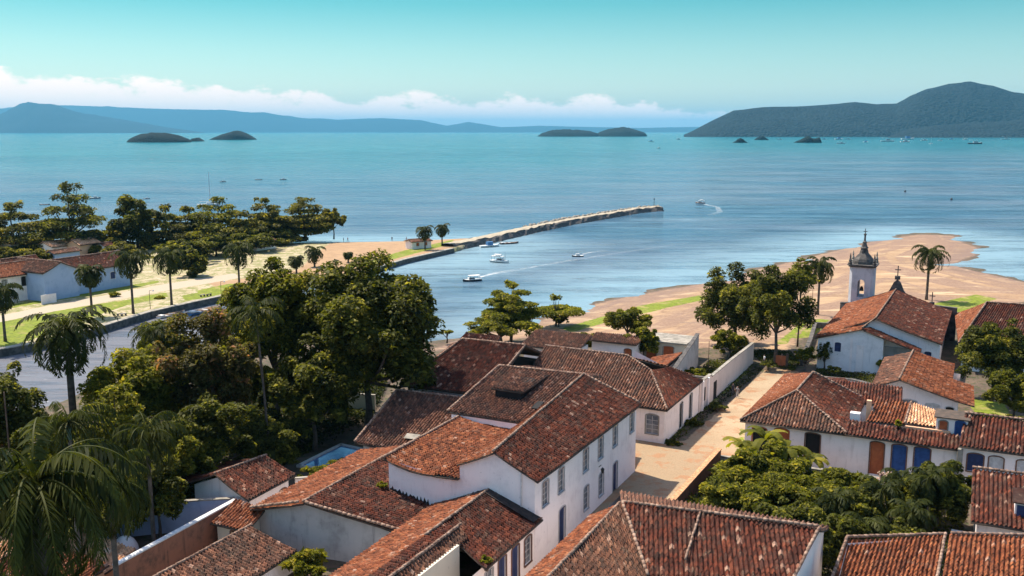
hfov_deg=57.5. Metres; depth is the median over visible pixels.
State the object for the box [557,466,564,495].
window
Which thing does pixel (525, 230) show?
breakwater
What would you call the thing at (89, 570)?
shed
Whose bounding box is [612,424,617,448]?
window
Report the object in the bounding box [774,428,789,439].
door
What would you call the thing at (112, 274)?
window
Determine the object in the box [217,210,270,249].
tree
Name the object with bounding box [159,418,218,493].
tree
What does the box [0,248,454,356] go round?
quay wall
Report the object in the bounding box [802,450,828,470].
banana plant
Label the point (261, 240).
tree
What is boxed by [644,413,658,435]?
window
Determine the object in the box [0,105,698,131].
mountain
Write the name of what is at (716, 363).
undergrowth
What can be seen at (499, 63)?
sky
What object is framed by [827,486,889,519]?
tree
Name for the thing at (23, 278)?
window
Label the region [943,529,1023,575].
house
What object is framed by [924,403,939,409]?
window
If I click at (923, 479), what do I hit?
palm tree
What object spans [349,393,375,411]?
garden wall
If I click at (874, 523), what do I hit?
palm tree
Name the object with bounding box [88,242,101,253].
tree
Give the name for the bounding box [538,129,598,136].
island
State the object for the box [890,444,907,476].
door
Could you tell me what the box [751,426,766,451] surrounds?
door
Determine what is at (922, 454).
door
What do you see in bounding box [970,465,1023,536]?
house
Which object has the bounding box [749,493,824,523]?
tree
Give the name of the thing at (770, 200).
sea
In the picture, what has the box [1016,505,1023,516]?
dormer window
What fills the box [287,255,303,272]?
palm tree
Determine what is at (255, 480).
garden pavilion
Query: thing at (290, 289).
tree
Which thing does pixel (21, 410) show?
tree
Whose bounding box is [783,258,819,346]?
tree
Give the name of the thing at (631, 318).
tree
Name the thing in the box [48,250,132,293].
river house
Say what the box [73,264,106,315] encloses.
palm tree
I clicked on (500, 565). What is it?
door
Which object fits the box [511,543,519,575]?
door
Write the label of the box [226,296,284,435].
palm tree
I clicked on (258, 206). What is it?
tree
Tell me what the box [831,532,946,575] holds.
house
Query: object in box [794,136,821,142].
island
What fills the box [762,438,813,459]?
banana plant
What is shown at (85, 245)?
beach kiosk
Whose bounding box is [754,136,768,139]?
island
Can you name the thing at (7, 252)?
tree
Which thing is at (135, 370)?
tree
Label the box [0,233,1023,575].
ground
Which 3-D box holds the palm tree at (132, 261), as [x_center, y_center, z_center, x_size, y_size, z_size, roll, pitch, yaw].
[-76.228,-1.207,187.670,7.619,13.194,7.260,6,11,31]
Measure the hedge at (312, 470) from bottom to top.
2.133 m
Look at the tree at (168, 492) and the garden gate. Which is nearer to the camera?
the tree at (168, 492)
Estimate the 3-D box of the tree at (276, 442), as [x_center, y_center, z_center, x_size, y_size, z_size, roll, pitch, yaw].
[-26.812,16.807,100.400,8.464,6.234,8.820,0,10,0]
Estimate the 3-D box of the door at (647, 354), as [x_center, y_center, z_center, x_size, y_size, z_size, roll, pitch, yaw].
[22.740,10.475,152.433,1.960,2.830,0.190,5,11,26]
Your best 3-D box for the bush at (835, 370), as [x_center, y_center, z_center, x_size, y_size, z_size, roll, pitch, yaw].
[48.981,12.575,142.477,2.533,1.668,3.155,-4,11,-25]
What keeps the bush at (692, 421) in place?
on the ground at (664, 471)
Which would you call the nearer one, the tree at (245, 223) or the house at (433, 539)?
the house at (433, 539)
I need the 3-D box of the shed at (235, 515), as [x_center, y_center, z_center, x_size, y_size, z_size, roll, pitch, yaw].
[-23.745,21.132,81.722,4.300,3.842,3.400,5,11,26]
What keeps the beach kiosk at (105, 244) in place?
on the ground at (664, 471)
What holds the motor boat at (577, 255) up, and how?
on the sea
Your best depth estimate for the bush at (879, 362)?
142.81 m
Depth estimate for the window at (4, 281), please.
198.93 m
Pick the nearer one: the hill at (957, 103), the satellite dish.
the satellite dish
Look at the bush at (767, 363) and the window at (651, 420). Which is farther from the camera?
the bush at (767, 363)
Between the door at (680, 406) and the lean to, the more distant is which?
the lean to
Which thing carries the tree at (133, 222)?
on the ground at (664, 471)
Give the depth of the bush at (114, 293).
207.38 m
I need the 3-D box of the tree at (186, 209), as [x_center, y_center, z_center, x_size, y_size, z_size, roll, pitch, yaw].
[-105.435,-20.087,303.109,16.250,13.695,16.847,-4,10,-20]
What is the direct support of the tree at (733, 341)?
on the ground at (664, 471)
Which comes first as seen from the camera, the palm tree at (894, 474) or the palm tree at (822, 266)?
the palm tree at (894, 474)
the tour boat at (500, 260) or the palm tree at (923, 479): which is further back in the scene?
the tour boat at (500, 260)
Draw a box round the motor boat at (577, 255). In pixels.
[572,253,583,256]
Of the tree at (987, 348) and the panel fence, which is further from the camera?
the panel fence
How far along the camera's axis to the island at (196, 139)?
3487.30 m
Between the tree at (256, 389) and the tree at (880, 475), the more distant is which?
the tree at (256, 389)
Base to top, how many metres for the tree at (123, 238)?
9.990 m
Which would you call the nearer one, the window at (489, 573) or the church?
the window at (489, 573)
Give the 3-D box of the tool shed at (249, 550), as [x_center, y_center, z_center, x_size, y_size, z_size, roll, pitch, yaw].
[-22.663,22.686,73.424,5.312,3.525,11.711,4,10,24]
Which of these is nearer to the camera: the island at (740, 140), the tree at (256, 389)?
the tree at (256, 389)
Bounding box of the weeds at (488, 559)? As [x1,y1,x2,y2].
[479,554,493,571]
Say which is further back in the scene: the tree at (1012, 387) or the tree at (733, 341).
the tree at (733, 341)
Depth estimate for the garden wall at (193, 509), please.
84.70 m
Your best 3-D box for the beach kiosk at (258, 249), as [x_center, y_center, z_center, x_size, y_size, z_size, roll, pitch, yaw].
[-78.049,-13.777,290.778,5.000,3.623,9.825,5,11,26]
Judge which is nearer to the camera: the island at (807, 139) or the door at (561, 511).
the door at (561, 511)
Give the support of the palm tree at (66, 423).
on the ground at (664, 471)
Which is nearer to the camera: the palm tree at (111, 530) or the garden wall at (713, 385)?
the palm tree at (111, 530)
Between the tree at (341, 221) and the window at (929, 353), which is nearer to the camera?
the window at (929, 353)
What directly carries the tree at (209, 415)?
on the ground at (664, 471)
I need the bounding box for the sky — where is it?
[0,0,1023,127]
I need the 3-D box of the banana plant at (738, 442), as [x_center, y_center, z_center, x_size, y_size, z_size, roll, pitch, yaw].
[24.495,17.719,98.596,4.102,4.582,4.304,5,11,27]
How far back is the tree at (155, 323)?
121.31 m
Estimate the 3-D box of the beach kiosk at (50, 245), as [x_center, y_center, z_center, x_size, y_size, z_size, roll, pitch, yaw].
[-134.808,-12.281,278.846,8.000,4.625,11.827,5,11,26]
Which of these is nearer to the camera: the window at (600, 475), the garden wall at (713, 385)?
the window at (600, 475)
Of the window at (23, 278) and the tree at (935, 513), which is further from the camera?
the window at (23, 278)
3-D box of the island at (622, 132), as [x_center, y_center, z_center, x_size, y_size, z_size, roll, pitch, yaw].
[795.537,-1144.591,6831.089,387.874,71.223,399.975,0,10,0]
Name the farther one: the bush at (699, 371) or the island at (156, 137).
the island at (156, 137)
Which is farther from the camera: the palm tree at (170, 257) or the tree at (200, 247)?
the tree at (200, 247)
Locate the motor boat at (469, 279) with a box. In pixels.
[463,274,481,281]
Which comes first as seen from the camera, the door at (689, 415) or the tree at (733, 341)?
the door at (689, 415)
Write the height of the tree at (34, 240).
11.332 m
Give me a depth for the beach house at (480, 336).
141.47 m
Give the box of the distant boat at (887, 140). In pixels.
[881,139,893,141]
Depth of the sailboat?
475.55 m
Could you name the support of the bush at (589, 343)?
on the ground at (664, 471)
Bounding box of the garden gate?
[773,352,788,366]
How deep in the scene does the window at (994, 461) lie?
93.08 m
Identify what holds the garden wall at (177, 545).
on the ground at (664, 471)
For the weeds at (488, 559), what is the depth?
69.40 m
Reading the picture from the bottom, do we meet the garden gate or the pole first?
the pole
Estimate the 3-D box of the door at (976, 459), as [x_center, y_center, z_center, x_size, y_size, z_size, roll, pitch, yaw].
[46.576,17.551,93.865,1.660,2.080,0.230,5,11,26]
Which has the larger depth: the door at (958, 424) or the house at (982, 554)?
the door at (958, 424)
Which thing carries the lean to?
on the ground at (664, 471)
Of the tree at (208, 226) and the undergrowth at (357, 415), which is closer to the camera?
the undergrowth at (357, 415)
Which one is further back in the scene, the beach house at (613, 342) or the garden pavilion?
the beach house at (613, 342)
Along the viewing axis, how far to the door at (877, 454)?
98.48 m
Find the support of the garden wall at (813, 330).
on the ground at (664, 471)
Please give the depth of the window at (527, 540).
76.66 m
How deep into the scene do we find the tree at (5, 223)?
282.58 m
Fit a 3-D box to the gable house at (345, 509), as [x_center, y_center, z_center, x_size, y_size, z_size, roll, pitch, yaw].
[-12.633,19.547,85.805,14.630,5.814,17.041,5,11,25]
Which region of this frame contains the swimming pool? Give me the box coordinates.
[296,443,362,467]
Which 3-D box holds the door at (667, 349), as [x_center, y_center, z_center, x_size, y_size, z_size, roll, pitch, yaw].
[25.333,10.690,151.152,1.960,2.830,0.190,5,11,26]
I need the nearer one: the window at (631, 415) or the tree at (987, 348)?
the window at (631, 415)
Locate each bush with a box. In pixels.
[107,291,120,296]
[154,295,165,298]
[254,449,300,466]
[279,546,328,575]
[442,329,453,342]
[550,316,569,326]
[573,332,592,346]
[664,438,683,446]
[684,367,708,375]
[684,417,704,426]
[708,402,728,410]
[759,360,778,369]
[793,346,818,369]
[816,342,832,367]
[821,365,841,375]
[875,358,883,366]
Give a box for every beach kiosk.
[0,242,20,246]
[37,239,70,249]
[47,247,81,258]
[64,237,100,254]
[95,241,116,252]
[253,237,275,250]
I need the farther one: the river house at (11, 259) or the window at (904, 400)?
the river house at (11, 259)
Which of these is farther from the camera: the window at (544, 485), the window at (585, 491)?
the window at (585, 491)
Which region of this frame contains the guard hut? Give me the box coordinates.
[404,238,432,248]
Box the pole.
[3,392,10,452]
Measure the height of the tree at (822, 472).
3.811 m
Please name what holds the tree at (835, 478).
on the ground at (664, 471)
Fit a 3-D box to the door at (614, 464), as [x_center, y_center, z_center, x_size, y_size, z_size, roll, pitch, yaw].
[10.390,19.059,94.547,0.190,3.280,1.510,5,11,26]
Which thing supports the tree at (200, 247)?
on the ground at (664, 471)
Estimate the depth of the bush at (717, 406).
123.29 m
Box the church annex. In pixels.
[955,301,1023,371]
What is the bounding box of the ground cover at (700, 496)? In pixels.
[683,471,964,575]
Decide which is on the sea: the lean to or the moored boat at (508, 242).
the moored boat at (508, 242)
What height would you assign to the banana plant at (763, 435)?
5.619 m
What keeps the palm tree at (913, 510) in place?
on the ground at (664, 471)
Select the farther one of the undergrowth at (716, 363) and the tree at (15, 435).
the undergrowth at (716, 363)
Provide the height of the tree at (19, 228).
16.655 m
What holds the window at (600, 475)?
in the townhouse
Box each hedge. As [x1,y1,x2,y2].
[294,464,327,477]
[326,457,342,464]
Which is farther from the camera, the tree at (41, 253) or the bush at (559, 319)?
the tree at (41, 253)
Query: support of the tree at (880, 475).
on the ground at (664, 471)
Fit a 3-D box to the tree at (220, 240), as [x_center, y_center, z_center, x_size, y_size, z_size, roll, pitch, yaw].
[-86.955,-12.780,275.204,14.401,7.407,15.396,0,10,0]
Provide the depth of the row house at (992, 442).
93.91 m
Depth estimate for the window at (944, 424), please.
97.19 m
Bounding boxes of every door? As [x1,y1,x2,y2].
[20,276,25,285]
[497,554,506,575]
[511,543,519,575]
[558,505,565,542]
[612,460,617,492]
[624,348,631,355]
[645,350,656,358]
[662,345,673,354]
[679,401,683,427]
[688,392,692,418]
[713,380,716,399]
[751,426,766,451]
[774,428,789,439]
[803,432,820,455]
[868,441,884,475]
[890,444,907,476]
[912,446,931,471]
[944,406,954,409]
[954,420,965,435]
[965,452,984,471]
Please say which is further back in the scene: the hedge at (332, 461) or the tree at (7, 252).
the tree at (7, 252)
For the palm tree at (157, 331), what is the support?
on the ground at (664, 471)
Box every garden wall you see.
[85,497,234,538]
[112,497,240,575]
[295,476,306,482]
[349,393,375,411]
[670,448,721,501]
[698,342,753,412]
[720,455,884,484]
[800,322,827,365]
[825,376,869,382]
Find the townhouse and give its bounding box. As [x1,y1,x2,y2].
[382,364,640,565]
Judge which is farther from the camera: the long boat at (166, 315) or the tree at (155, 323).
the long boat at (166, 315)
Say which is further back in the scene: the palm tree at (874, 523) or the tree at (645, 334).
the tree at (645, 334)
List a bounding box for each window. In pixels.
[1,279,7,285]
[110,271,115,278]
[484,566,493,575]
[524,534,532,567]
[542,478,549,508]
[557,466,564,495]
[582,446,588,474]
[583,484,589,512]
[598,435,603,461]
[598,472,603,498]
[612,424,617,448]
[629,411,634,434]
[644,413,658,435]
[833,341,841,352]
[902,399,917,403]
[923,351,931,356]
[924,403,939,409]
[938,420,948,430]
[987,455,1004,471]
[1015,459,1023,474]
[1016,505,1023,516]
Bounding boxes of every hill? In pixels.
[684,81,1023,136]
[887,119,1023,137]
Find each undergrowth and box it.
[143,368,388,497]
[669,364,762,439]
[703,358,727,373]
[754,349,799,370]
[815,368,875,382]
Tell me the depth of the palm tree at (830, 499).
82.71 m
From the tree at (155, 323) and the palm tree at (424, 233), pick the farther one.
the palm tree at (424, 233)
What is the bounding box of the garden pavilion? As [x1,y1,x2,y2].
[183,454,296,504]
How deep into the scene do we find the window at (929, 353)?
142.27 m
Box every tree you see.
[0,200,58,249]
[0,221,11,244]
[0,246,32,258]
[0,282,23,341]
[0,360,49,457]
[0,417,146,575]
[9,427,94,487]
[14,304,117,428]
[18,220,66,250]
[18,401,120,551]
[20,248,52,259]
[24,181,109,252]
[65,465,128,539]
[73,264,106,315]
[74,448,152,575]
[76,344,188,420]
[78,382,199,476]
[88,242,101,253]
[96,226,145,249]
[100,240,154,258]
[106,194,168,247]
[107,249,150,313]
[108,410,188,542]
[116,462,158,535]
[126,456,188,538]
[127,322,175,351]
[136,315,187,356]
[139,203,195,249]
[148,247,188,304]
[148,306,262,413]
[152,238,214,259]
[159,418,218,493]
[162,205,201,241]
[171,392,256,471]
[175,248,208,277]
[177,196,261,241]
[196,232,243,256]
[210,341,274,415]
[216,256,320,414]
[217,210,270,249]
[221,242,255,282]
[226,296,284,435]
[229,413,299,459]
[230,229,282,248]
[237,197,293,237]
[257,208,308,244]
[259,351,359,451]
[282,197,340,240]
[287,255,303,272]
[295,248,445,432]
[304,245,325,266]
[320,208,346,238]
[342,252,352,262]
[416,225,433,249]
[434,223,449,244]
[463,312,542,341]
[481,279,548,341]
[533,293,585,326]
[602,306,652,333]
[623,326,659,355]
[694,261,772,340]
[699,475,779,513]
[707,445,791,485]
[710,329,748,358]
[735,438,811,475]
[736,264,818,356]
[743,463,825,507]
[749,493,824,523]
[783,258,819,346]
[795,466,836,497]
[804,256,836,314]
[807,507,874,565]
[810,486,858,525]
[811,468,878,491]
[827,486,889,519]
[841,511,892,537]
[857,474,906,515]
[873,517,926,539]
[876,471,900,484]
[880,467,913,494]
[884,498,937,531]
[886,476,941,523]
[901,459,971,524]
[904,464,957,530]
[911,244,950,299]
[954,318,1023,401]
[981,368,1023,419]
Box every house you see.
[0,254,38,262]
[0,260,27,302]
[17,257,79,300]
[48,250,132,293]
[249,443,428,561]
[328,488,542,575]
[399,337,540,395]
[460,331,500,340]
[522,329,591,358]
[524,490,828,575]
[533,344,702,443]
[588,332,642,356]
[644,332,692,358]
[739,371,970,476]
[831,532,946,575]
[872,349,974,419]
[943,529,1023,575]
[956,411,1023,483]
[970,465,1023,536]
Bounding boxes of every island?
[127,132,191,141]
[190,138,203,140]
[210,131,256,139]
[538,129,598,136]
[598,127,646,136]
[732,138,747,142]
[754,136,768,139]
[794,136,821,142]
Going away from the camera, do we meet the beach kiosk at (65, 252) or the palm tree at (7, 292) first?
the palm tree at (7, 292)
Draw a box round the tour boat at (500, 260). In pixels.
[489,254,508,262]
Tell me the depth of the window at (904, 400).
113.12 m
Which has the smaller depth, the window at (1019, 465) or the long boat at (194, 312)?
the window at (1019, 465)
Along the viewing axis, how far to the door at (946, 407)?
111.26 m
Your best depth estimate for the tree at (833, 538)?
75.32 m
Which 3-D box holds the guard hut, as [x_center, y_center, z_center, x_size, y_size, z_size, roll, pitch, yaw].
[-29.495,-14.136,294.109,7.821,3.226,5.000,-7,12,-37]
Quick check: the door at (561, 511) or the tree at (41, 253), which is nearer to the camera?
the door at (561, 511)
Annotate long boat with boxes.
[156,310,184,318]
[186,305,220,315]
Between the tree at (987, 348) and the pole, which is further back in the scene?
the tree at (987, 348)
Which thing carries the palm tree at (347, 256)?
on the ground at (664, 471)
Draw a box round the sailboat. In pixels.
[197,172,219,205]
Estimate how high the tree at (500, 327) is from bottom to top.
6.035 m
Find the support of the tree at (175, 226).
on the ground at (664, 471)
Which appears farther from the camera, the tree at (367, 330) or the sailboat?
the sailboat
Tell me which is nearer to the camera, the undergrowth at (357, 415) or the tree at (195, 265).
the undergrowth at (357, 415)
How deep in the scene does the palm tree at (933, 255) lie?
205.38 m
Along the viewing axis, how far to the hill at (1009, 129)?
5681.23 m
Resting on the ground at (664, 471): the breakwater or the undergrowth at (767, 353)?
the undergrowth at (767, 353)
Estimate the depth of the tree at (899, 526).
78.43 m
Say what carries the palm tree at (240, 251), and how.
on the ground at (664, 471)
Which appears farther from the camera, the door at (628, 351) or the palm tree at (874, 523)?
the door at (628, 351)
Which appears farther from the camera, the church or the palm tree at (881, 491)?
the church
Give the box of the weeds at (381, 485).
[376,481,387,488]
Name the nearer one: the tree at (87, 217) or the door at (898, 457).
the door at (898, 457)
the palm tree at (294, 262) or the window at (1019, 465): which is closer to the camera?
the window at (1019, 465)
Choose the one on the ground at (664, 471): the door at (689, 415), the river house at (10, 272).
the river house at (10, 272)
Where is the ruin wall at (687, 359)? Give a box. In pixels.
[673,333,699,370]
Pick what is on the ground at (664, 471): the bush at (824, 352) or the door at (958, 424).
the bush at (824, 352)
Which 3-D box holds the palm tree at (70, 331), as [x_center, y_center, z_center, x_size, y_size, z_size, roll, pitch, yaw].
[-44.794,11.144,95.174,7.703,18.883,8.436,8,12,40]
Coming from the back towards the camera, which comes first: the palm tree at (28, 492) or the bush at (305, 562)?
the bush at (305, 562)
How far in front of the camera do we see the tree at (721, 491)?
85.53 m
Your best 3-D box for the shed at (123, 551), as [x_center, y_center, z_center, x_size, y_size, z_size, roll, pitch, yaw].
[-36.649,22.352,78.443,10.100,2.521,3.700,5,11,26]
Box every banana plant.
[723,436,763,453]
[739,425,787,449]
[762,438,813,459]
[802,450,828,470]
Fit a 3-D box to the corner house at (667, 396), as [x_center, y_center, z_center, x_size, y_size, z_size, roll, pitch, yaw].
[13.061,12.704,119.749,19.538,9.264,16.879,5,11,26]
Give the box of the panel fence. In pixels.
[40,293,56,304]
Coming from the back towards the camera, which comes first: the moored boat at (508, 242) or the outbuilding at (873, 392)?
the moored boat at (508, 242)
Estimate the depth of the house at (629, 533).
69.53 m
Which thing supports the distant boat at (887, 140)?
on the sea
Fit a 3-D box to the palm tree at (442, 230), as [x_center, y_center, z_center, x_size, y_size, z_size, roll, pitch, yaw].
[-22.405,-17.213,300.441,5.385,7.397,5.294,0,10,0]
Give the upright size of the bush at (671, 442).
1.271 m
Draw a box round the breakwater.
[441,198,663,248]
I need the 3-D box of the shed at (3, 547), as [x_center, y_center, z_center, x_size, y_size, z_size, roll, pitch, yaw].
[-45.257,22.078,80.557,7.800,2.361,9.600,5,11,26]
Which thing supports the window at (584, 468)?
in the townhouse
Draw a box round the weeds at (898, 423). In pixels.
[894,419,901,428]
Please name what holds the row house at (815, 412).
on the ground at (664, 471)
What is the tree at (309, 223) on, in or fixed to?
on the ground at (664, 471)
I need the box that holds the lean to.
[651,352,681,366]
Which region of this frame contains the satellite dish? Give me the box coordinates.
[117,535,138,550]
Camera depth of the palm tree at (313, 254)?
252.09 m
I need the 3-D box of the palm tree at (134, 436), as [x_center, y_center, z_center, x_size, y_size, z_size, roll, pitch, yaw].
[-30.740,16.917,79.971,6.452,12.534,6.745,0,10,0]
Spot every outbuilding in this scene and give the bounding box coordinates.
[354,389,475,448]
[831,379,902,414]
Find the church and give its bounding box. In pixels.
[815,229,957,373]
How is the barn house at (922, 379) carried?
on the ground at (664, 471)
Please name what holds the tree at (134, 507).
on the ground at (664, 471)
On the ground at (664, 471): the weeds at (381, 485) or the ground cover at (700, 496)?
the ground cover at (700, 496)
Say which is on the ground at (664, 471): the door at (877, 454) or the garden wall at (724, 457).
the garden wall at (724, 457)
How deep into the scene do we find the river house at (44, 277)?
203.54 m
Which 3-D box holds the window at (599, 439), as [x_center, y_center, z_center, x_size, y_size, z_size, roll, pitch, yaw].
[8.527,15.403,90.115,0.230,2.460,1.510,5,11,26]
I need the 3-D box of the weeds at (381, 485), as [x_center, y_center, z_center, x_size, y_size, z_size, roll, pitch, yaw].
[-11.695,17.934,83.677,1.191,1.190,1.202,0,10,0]
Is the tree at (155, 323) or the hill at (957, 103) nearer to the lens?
the tree at (155, 323)
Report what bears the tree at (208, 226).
on the ground at (664, 471)
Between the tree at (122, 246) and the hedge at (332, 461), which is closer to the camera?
the hedge at (332, 461)
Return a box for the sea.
[0,132,1023,407]
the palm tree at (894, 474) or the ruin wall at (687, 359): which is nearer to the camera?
the palm tree at (894, 474)
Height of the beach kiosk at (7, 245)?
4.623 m
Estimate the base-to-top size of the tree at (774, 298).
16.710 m
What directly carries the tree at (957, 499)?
on the ground at (664, 471)
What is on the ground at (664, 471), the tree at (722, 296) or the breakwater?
the tree at (722, 296)
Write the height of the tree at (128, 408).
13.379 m
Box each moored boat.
[479,241,498,247]
[499,241,517,243]
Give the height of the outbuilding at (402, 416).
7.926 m
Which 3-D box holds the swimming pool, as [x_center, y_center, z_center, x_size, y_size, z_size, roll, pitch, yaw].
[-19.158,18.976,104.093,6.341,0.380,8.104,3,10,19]
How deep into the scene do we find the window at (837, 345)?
145.89 m
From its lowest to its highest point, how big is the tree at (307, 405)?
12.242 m
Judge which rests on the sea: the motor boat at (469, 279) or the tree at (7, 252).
the motor boat at (469, 279)
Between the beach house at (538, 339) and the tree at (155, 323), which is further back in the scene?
the beach house at (538, 339)
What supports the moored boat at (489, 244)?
on the sea
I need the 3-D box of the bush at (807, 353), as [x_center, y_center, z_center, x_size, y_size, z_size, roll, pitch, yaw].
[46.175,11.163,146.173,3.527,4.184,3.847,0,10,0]
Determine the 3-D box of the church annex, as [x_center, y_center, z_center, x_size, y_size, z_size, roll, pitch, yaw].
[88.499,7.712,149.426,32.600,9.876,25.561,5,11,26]
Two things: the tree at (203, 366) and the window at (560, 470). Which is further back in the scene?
the tree at (203, 366)
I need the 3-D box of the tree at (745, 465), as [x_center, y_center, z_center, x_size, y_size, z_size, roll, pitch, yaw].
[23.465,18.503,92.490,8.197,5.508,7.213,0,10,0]
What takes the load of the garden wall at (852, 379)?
on the ground at (664, 471)
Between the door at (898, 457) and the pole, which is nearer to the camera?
the pole
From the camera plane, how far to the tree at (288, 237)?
302.66 m
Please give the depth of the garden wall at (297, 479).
89.77 m
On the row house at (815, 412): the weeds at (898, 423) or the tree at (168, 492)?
the weeds at (898, 423)
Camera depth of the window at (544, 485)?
79.10 m
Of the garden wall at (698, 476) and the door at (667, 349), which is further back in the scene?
the door at (667, 349)
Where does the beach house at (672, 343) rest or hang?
on the ground at (664, 471)
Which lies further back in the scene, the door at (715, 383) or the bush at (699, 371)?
the bush at (699, 371)
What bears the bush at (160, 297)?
on the ground at (664, 471)
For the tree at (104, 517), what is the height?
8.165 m
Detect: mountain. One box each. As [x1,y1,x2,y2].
[0,102,204,132]
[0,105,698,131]
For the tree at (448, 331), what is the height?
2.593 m
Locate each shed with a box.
[0,506,48,562]
[3,550,108,575]
[46,530,135,575]
[153,524,296,575]
[210,498,264,539]
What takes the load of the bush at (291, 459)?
on the ground at (664, 471)
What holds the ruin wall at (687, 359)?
on the ground at (664, 471)
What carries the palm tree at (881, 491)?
on the ground at (664, 471)
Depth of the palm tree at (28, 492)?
43.13 m
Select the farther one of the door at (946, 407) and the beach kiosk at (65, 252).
the beach kiosk at (65, 252)
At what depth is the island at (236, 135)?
4124.90 m
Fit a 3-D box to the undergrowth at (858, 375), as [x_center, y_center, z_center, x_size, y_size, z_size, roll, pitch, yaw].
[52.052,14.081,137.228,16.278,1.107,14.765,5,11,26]
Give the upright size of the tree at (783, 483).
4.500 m
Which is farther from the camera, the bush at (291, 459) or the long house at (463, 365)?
the long house at (463, 365)
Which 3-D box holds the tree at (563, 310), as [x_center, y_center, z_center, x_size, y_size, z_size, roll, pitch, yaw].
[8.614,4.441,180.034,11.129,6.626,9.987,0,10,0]
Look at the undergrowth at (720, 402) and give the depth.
131.36 m
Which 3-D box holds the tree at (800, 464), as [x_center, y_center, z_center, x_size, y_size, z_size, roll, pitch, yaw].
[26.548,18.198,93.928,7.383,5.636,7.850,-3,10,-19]
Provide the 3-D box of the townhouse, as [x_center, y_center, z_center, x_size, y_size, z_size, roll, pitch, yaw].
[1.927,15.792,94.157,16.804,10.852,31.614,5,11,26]
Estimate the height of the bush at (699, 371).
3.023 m

